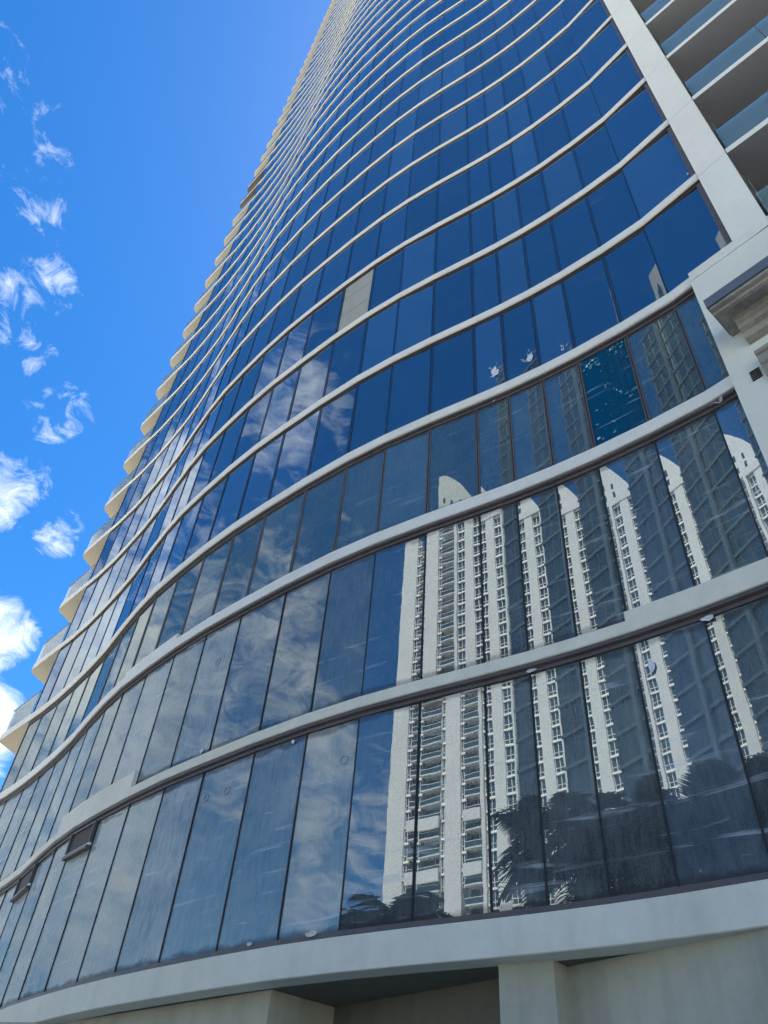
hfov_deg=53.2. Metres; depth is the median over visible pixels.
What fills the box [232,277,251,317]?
window pane
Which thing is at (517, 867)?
window pane
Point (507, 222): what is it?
window pane
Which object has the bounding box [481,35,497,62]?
window pane
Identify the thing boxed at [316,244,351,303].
window pane
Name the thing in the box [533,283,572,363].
window pane
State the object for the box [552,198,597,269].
window pane
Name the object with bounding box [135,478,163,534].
window pane
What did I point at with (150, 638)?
window pane
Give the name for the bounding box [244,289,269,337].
window pane
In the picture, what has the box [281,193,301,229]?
window pane
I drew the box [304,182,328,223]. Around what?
window pane
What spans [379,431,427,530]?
window pane
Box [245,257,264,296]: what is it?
window pane
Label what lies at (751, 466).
window pane
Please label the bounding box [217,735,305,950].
window pane
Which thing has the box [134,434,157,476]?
window pane
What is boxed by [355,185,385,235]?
window pane
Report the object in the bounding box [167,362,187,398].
window pane
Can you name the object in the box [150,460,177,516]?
window pane
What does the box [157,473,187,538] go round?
window pane
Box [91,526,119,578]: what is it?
window pane
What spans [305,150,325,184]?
window pane
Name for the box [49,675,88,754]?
window pane
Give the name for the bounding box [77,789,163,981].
window pane
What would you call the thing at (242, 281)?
window pane
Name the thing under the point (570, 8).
window pane
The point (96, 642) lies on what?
window pane
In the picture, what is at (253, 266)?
window pane
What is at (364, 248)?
window pane
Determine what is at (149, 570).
window pane
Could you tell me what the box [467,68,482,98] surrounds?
window pane
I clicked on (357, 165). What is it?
window pane
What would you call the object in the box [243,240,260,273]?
window pane
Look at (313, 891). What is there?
window pane
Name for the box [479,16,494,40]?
window pane
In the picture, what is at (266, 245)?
window pane
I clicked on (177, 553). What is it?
window pane
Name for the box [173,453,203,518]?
window pane
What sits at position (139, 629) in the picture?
window pane
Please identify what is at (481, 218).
window pane
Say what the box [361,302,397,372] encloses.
window pane
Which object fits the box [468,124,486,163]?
window pane
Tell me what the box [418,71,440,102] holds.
window pane
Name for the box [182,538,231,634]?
window pane
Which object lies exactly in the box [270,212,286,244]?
window pane
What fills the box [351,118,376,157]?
window pane
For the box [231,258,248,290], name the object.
window pane
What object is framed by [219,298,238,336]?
window pane
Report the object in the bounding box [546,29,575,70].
window pane
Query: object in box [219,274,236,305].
window pane
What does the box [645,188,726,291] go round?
window pane
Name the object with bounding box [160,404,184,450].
window pane
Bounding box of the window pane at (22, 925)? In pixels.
[0,850,54,1002]
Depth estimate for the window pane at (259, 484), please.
21.11 m
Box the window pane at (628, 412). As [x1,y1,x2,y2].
[580,339,646,445]
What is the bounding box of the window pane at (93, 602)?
[78,567,111,628]
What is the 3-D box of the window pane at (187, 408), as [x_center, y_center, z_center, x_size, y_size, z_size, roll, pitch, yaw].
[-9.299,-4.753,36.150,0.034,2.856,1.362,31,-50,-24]
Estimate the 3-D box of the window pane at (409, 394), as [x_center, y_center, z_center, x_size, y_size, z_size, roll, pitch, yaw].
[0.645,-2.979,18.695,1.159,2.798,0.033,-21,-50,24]
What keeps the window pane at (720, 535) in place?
in the glass tower
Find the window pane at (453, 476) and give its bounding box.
[428,411,476,512]
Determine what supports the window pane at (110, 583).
in the glass tower
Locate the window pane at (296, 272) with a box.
[282,247,310,297]
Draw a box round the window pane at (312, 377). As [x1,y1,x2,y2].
[289,343,333,419]
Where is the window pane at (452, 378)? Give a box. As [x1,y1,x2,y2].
[431,329,473,412]
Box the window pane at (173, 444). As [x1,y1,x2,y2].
[155,430,181,481]
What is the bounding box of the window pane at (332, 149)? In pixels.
[322,133,341,165]
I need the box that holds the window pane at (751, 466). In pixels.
[714,397,767,551]
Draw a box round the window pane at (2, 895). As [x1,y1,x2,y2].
[0,892,4,904]
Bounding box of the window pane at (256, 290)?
[245,272,265,313]
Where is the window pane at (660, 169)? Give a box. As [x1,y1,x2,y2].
[623,131,690,217]
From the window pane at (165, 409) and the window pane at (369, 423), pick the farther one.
the window pane at (165, 409)
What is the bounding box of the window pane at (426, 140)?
[412,121,438,161]
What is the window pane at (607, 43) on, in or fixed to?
in the glass tower
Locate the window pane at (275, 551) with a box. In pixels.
[248,493,303,594]
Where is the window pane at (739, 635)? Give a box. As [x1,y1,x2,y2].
[705,596,767,843]
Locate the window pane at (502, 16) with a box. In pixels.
[494,4,510,29]
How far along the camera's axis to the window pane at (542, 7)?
31.54 m
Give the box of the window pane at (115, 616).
[97,580,132,654]
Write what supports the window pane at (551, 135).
in the glass tower
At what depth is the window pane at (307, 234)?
32.94 m
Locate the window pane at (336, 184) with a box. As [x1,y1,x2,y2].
[324,165,347,204]
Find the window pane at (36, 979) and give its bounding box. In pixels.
[19,849,88,999]
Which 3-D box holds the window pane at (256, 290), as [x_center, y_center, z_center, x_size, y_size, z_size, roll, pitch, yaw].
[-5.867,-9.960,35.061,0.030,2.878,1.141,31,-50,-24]
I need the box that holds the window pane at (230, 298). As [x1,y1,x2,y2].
[219,284,238,320]
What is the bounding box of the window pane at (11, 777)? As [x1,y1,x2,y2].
[1,717,40,791]
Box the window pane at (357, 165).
[344,144,371,186]
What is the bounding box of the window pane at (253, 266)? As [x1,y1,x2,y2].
[244,247,262,284]
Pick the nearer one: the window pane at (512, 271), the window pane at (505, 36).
the window pane at (512, 271)
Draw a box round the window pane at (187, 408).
[174,387,198,433]
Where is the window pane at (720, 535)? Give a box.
[655,412,766,585]
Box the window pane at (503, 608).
[480,502,526,662]
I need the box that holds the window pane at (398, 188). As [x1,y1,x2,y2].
[383,168,410,214]
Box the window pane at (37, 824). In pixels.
[15,749,69,870]
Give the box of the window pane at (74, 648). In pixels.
[48,629,86,700]
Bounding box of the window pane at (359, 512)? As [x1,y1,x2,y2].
[336,450,383,549]
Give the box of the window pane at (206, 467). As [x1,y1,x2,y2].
[188,433,223,502]
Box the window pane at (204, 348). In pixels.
[192,332,213,371]
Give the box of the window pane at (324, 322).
[304,291,342,355]
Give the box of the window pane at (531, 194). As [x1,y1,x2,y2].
[518,172,546,226]
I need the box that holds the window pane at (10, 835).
[0,778,37,874]
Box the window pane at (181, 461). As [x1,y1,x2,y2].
[165,438,192,496]
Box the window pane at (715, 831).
[633,621,767,885]
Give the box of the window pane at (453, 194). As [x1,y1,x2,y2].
[438,171,467,221]
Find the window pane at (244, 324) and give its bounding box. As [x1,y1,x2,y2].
[230,307,253,355]
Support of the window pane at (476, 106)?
in the glass tower
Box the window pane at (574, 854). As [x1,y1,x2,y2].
[531,661,608,904]
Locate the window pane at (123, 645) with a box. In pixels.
[99,617,137,701]
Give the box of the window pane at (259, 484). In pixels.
[238,435,282,519]
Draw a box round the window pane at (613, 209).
[588,172,638,245]
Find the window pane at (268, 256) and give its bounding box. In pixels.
[258,240,276,277]
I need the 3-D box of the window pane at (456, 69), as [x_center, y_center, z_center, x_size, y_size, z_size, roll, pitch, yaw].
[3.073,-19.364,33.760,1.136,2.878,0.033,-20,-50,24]
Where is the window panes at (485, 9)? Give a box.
[207,0,506,305]
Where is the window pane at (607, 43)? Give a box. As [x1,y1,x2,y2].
[579,22,622,79]
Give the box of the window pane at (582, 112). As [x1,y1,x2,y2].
[563,86,600,139]
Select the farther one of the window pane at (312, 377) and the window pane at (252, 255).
the window pane at (252, 255)
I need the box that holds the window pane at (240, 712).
[210,594,284,750]
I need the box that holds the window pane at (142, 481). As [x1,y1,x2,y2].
[125,463,153,514]
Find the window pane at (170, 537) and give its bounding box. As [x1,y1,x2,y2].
[145,519,180,596]
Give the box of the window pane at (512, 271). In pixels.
[498,238,527,302]
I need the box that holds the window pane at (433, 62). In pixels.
[421,50,441,78]
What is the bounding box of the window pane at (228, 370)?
[214,350,238,401]
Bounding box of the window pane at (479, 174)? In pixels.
[469,159,489,204]
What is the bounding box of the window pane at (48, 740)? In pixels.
[32,691,72,769]
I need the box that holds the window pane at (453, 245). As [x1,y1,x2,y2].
[436,214,469,272]
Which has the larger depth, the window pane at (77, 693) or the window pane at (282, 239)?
the window pane at (282, 239)
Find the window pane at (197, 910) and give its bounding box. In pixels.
[159,753,253,962]
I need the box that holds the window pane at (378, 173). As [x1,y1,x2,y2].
[363,153,390,197]
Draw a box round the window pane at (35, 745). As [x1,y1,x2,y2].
[15,705,56,782]
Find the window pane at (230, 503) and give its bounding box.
[209,455,253,540]
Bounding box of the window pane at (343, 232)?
[327,206,358,258]
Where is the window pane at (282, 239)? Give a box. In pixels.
[270,222,291,261]
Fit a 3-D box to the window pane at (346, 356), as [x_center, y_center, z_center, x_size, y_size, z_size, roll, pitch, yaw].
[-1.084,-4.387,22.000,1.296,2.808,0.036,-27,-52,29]
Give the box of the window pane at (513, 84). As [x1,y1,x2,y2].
[503,69,524,104]
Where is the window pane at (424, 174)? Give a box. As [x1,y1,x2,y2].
[409,152,437,196]
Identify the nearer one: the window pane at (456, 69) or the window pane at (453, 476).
the window pane at (453, 476)
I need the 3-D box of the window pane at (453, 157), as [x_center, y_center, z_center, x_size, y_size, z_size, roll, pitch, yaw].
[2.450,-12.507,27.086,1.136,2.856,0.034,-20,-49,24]
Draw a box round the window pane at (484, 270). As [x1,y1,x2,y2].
[473,253,498,316]
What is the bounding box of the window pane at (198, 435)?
[180,417,207,475]
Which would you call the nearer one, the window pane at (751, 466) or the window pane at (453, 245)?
the window pane at (751, 466)
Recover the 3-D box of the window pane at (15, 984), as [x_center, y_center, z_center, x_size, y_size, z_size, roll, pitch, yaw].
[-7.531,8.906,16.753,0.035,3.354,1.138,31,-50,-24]
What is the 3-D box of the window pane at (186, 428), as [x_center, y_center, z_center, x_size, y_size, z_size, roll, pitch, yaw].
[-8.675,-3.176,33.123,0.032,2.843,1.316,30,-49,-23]
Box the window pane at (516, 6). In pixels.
[510,0,530,17]
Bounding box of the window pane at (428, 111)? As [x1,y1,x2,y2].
[416,94,439,129]
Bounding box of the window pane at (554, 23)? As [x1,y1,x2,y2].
[539,7,566,43]
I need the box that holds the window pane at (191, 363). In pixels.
[179,348,200,385]
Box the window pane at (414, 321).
[394,284,432,354]
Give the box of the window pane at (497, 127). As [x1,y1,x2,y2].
[487,111,508,151]
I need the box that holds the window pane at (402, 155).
[389,136,413,177]
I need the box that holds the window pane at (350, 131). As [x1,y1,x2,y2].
[339,115,359,148]
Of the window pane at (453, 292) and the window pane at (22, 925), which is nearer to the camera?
the window pane at (22, 925)
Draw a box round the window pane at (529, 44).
[517,26,542,62]
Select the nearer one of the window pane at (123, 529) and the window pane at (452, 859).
the window pane at (452, 859)
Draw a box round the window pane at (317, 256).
[303,228,332,278]
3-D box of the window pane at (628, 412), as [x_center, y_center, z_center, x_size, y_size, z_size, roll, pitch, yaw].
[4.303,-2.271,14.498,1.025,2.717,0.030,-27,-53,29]
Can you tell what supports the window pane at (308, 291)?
in the glass tower
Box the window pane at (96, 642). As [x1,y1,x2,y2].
[81,598,117,670]
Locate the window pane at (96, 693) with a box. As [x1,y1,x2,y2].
[82,638,120,721]
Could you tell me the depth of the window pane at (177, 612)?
20.39 m
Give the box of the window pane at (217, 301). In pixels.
[205,289,224,322]
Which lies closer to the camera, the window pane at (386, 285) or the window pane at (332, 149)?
the window pane at (386, 285)
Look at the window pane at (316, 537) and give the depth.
17.54 m
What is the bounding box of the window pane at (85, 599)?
[64,581,96,640]
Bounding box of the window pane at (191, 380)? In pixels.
[177,365,200,408]
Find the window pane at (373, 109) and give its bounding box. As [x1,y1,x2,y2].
[357,95,381,131]
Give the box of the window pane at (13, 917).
[0,889,28,966]
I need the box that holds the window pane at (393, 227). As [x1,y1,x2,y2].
[377,205,406,258]
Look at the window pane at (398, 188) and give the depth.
28.07 m
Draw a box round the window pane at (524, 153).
[512,131,537,178]
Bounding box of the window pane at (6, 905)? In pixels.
[0,884,16,935]
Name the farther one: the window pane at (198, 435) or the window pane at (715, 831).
the window pane at (198, 435)
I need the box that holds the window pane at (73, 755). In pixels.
[31,730,86,856]
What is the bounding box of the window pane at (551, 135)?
[534,110,568,162]
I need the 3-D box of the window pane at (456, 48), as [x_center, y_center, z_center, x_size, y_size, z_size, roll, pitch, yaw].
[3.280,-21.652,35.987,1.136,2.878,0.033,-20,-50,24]
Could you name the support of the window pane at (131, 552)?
in the glass tower
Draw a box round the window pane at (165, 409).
[151,396,173,435]
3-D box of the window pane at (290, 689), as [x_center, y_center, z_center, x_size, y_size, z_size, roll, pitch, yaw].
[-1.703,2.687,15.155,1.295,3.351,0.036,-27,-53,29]
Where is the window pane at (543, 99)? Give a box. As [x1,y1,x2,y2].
[527,77,558,122]
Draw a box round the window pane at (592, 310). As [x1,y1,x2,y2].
[564,259,618,346]
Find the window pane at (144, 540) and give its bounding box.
[126,516,156,579]
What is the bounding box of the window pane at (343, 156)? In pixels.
[332,138,354,174]
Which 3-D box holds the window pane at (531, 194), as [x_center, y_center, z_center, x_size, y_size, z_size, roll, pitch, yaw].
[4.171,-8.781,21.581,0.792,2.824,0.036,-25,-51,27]
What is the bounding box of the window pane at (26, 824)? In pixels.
[0,764,54,881]
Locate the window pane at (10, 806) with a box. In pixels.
[0,791,21,843]
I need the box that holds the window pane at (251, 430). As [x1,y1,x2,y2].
[233,390,271,461]
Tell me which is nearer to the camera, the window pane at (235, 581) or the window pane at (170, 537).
the window pane at (235, 581)
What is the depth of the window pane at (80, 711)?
24.31 m
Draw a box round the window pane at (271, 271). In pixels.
[258,253,281,297]
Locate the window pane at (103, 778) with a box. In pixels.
[88,677,144,797]
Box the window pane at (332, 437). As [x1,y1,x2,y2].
[309,387,355,474]
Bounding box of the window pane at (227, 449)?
[209,411,246,482]
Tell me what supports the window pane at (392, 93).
in the glass tower
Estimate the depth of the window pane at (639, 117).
19.97 m
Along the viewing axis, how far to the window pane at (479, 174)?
24.43 m
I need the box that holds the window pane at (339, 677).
[311,553,374,711]
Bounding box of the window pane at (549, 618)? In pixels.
[517,486,574,650]
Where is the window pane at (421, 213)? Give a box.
[405,188,436,240]
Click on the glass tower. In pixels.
(404, 660)
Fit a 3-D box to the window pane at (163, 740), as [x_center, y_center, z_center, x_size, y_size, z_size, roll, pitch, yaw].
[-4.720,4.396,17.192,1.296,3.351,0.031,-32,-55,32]
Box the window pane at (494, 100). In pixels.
[485,82,503,116]
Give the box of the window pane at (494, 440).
[478,398,512,492]
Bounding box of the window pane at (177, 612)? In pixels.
[157,559,202,647]
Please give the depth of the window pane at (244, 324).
32.92 m
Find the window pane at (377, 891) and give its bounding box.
[340,703,418,930]
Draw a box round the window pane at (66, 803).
[48,712,103,840]
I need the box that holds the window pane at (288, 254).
[274,232,300,279]
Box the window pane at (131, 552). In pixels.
[110,533,142,597]
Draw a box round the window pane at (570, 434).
[544,364,591,463]
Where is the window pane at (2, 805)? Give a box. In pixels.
[0,802,5,814]
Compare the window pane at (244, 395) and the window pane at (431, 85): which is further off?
the window pane at (431, 85)
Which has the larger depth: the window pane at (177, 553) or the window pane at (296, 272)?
the window pane at (296, 272)
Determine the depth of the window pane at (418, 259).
23.12 m
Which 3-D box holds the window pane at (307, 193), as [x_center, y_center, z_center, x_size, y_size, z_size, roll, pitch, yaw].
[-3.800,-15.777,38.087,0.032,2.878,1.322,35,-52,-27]
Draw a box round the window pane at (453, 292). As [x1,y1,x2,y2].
[434,265,470,334]
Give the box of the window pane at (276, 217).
[268,201,284,234]
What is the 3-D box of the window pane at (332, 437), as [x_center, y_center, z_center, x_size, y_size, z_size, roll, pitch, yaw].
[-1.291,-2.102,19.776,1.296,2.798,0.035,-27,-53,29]
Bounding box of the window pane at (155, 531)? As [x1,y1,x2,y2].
[141,495,171,560]
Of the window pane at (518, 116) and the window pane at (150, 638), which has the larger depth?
the window pane at (518, 116)
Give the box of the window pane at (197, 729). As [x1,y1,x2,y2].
[171,617,240,766]
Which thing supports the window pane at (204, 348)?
in the glass tower
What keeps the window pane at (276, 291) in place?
in the glass tower
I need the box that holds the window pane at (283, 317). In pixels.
[268,287,299,344]
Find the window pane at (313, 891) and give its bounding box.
[278,718,358,939]
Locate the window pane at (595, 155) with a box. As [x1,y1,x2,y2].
[574,125,617,186]
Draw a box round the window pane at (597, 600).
[557,468,624,635]
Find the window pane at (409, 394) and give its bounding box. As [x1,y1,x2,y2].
[386,348,430,432]
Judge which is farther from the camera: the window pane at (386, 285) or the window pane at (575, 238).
the window pane at (386, 285)
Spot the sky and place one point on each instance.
(135, 134)
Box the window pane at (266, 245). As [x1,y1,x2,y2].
[258,229,274,262]
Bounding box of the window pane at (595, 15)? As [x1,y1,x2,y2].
[569,0,607,49]
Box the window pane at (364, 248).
[347,223,379,279]
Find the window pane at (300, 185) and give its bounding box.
[291,168,309,201]
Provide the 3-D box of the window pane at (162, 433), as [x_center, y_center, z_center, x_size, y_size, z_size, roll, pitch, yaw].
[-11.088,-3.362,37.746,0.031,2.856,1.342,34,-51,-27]
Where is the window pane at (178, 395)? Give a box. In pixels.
[163,382,186,423]
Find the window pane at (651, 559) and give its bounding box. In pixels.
[599,442,693,610]
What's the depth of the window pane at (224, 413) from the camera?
27.74 m
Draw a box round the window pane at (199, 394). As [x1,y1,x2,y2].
[188,369,211,415]
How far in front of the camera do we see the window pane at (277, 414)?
23.35 m
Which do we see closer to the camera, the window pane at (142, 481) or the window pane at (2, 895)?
the window pane at (2, 895)
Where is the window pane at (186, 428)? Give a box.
[170,411,195,463]
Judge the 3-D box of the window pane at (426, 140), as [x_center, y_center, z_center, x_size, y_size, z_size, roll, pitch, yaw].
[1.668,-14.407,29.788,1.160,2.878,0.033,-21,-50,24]
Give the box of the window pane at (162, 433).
[145,419,171,466]
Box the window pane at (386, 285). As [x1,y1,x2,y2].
[370,250,402,309]
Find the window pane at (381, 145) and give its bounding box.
[369,125,394,164]
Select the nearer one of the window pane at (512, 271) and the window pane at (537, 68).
the window pane at (512, 271)
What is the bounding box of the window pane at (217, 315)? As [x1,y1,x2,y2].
[205,302,225,338]
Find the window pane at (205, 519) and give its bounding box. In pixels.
[183,477,226,561]
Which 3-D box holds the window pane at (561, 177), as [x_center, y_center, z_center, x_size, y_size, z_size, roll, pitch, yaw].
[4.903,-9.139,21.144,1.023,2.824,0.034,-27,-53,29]
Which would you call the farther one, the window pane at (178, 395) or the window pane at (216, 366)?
the window pane at (178, 395)
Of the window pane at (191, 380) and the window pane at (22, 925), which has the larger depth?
the window pane at (191, 380)
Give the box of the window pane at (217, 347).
[204,330,226,374]
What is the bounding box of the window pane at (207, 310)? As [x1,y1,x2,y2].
[195,303,212,333]
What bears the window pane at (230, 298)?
in the glass tower
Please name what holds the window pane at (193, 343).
in the glass tower
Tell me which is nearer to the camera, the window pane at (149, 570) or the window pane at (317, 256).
the window pane at (149, 570)
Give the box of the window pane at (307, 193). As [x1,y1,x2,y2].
[296,175,317,212]
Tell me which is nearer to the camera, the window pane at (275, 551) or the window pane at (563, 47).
the window pane at (275, 551)
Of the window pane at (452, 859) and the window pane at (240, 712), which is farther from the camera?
the window pane at (240, 712)
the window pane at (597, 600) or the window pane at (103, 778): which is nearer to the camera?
the window pane at (597, 600)
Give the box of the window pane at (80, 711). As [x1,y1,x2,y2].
[65,658,104,739]
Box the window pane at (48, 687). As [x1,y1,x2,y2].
[34,643,70,711]
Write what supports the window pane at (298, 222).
in the glass tower
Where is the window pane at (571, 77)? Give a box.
[554,55,587,102]
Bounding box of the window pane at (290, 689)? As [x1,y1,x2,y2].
[260,572,329,730]
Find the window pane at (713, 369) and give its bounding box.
[677,295,728,388]
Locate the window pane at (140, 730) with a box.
[112,657,173,783]
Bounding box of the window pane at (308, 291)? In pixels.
[291,268,322,323]
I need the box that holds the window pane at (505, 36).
[497,23,514,51]
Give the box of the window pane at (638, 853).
[580,645,676,896]
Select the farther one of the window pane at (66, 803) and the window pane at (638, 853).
the window pane at (66, 803)
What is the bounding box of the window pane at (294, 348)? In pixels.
[277,314,311,376]
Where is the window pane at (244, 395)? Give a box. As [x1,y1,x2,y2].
[230,357,262,418]
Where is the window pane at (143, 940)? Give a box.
[116,773,202,971]
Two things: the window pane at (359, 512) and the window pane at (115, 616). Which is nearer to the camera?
the window pane at (359, 512)
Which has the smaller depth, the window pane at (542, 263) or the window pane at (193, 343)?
the window pane at (542, 263)
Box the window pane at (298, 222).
[286,202,309,243]
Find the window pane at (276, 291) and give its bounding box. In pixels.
[261,268,289,319]
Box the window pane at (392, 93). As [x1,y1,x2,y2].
[380,78,401,110]
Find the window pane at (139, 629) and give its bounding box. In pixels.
[114,601,153,686]
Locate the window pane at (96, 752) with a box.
[70,695,121,810]
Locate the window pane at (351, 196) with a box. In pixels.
[336,173,365,219]
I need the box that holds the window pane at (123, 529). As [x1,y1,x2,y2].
[104,511,134,566]
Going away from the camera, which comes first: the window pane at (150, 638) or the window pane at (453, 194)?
the window pane at (150, 638)
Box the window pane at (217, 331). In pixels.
[206,315,226,353]
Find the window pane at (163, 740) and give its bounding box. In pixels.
[137,636,205,783]
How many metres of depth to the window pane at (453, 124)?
29.30 m
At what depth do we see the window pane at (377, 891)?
11.34 m
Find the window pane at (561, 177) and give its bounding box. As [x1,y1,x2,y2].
[542,150,581,210]
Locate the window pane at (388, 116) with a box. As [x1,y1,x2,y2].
[375,100,398,136]
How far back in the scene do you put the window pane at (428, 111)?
32.02 m
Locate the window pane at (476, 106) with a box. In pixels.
[467,94,484,128]
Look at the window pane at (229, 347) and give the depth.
33.69 m
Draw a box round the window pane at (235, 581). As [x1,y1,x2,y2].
[213,517,263,614]
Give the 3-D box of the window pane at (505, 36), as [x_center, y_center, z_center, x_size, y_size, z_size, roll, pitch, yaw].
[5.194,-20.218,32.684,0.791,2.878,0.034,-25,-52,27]
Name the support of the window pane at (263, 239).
in the glass tower
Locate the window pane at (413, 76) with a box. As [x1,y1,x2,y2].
[401,64,420,93]
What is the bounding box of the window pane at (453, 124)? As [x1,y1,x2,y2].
[440,105,465,144]
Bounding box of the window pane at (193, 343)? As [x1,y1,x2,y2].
[182,331,200,363]
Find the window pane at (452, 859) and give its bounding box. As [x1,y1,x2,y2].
[413,686,489,920]
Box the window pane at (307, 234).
[294,213,319,258]
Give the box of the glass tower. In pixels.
[0,0,767,1023]
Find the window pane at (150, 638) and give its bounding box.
[134,580,176,665]
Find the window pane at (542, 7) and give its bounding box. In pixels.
[534,0,558,20]
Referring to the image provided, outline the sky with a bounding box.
[0,0,331,789]
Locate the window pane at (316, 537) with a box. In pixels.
[292,470,344,571]
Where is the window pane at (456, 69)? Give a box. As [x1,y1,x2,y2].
[442,56,464,87]
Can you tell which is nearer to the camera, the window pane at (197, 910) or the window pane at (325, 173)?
the window pane at (197, 910)
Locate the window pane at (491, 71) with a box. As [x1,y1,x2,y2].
[483,57,500,87]
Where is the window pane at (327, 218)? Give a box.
[314,194,340,238]
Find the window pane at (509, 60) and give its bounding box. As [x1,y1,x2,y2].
[500,44,518,75]
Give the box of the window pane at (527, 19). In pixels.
[513,6,536,38]
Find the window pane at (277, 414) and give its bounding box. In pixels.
[259,369,298,441]
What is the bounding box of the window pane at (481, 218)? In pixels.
[471,202,493,253]
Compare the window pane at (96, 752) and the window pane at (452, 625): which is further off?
the window pane at (96, 752)
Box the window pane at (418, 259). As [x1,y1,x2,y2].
[400,232,434,291]
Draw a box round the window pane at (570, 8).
[561,0,589,22]
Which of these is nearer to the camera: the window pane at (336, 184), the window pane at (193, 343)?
the window pane at (336, 184)
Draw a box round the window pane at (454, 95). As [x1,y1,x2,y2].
[441,78,464,113]
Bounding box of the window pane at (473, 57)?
[466,46,480,72]
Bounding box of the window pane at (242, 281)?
[231,268,249,304]
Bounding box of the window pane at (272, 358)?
[252,335,286,397]
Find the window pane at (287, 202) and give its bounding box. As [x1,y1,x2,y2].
[280,186,295,216]
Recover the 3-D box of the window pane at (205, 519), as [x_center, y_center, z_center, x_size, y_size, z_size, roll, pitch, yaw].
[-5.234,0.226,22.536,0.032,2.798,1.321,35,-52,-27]
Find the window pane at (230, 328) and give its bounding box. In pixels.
[218,310,239,354]
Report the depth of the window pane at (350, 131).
38.97 m
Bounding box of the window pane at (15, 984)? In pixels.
[0,839,69,1007]
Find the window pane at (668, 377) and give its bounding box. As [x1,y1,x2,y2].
[628,310,703,418]
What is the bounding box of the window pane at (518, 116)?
[507,98,530,137]
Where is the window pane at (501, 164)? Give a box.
[490,146,513,192]
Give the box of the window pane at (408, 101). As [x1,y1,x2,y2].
[397,85,418,118]
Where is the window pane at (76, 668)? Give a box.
[64,615,101,687]
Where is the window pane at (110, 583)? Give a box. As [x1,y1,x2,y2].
[94,550,127,613]
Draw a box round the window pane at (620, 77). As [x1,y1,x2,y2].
[590,52,640,115]
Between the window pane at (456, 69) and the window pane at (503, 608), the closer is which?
the window pane at (503, 608)
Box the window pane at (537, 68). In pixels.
[522,50,549,90]
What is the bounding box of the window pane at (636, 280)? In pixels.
[605,231,666,320]
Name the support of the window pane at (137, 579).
in the glass tower
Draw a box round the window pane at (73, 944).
[45,806,128,990]
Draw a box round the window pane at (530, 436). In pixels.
[510,382,551,479]
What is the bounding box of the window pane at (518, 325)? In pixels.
[503,300,537,379]
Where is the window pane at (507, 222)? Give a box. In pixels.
[494,188,519,241]
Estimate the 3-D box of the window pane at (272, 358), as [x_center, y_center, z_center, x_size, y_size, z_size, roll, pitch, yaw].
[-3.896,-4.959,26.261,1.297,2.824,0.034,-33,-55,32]
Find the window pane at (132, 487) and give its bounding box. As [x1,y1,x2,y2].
[113,477,139,525]
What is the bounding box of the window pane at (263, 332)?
[246,309,276,365]
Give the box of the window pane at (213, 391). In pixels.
[199,368,224,421]
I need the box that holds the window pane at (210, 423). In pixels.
[195,398,222,455]
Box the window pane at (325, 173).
[313,156,335,193]
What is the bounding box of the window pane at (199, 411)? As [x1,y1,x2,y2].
[185,390,209,442]
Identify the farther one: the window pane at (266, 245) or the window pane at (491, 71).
the window pane at (266, 245)
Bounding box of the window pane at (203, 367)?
[191,348,213,391]
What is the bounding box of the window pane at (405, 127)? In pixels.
[394,109,416,145]
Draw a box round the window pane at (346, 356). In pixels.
[325,322,365,395]
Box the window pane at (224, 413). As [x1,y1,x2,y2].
[210,378,241,438]
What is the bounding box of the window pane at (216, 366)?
[202,348,225,396]
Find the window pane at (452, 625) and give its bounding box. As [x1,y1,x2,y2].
[422,515,482,678]
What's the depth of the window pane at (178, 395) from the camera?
40.00 m
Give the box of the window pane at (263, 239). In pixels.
[255,222,271,255]
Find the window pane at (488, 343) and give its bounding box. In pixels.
[475,315,504,393]
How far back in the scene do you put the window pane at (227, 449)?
24.77 m
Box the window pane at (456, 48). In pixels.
[443,35,463,64]
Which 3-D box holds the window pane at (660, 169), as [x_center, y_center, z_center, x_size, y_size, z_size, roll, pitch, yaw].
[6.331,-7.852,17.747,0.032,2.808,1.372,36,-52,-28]
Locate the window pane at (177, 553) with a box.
[162,499,201,579]
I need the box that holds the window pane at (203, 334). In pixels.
[192,318,212,353]
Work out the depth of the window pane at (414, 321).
20.88 m
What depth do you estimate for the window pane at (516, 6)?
34.27 m
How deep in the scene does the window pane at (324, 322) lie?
24.90 m
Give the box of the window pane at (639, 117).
[605,88,662,160]
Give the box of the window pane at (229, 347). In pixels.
[216,328,238,375]
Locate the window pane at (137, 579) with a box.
[113,559,148,635]
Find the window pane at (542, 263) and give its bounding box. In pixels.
[524,222,558,287]
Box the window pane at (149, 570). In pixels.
[129,538,164,614]
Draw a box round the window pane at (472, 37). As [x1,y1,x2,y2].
[465,26,478,49]
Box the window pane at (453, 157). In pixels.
[439,135,466,179]
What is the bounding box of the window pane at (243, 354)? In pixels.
[228,330,256,384]
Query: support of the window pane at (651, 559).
in the glass tower
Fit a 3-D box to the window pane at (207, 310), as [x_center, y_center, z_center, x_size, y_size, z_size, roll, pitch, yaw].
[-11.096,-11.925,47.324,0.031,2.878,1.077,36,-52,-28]
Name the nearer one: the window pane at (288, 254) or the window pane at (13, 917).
the window pane at (13, 917)
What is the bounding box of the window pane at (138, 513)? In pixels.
[120,494,149,550]
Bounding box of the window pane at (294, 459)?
[270,409,319,498]
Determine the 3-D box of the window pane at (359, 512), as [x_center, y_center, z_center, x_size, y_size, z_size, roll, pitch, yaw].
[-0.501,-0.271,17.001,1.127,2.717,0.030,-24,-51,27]
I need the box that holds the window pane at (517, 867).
[486,675,546,911]
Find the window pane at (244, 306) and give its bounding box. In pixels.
[232,290,252,332]
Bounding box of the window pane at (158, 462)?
[140,447,167,498]
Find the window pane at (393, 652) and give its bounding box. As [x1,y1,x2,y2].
[362,534,424,695]
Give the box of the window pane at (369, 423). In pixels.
[349,367,390,451]

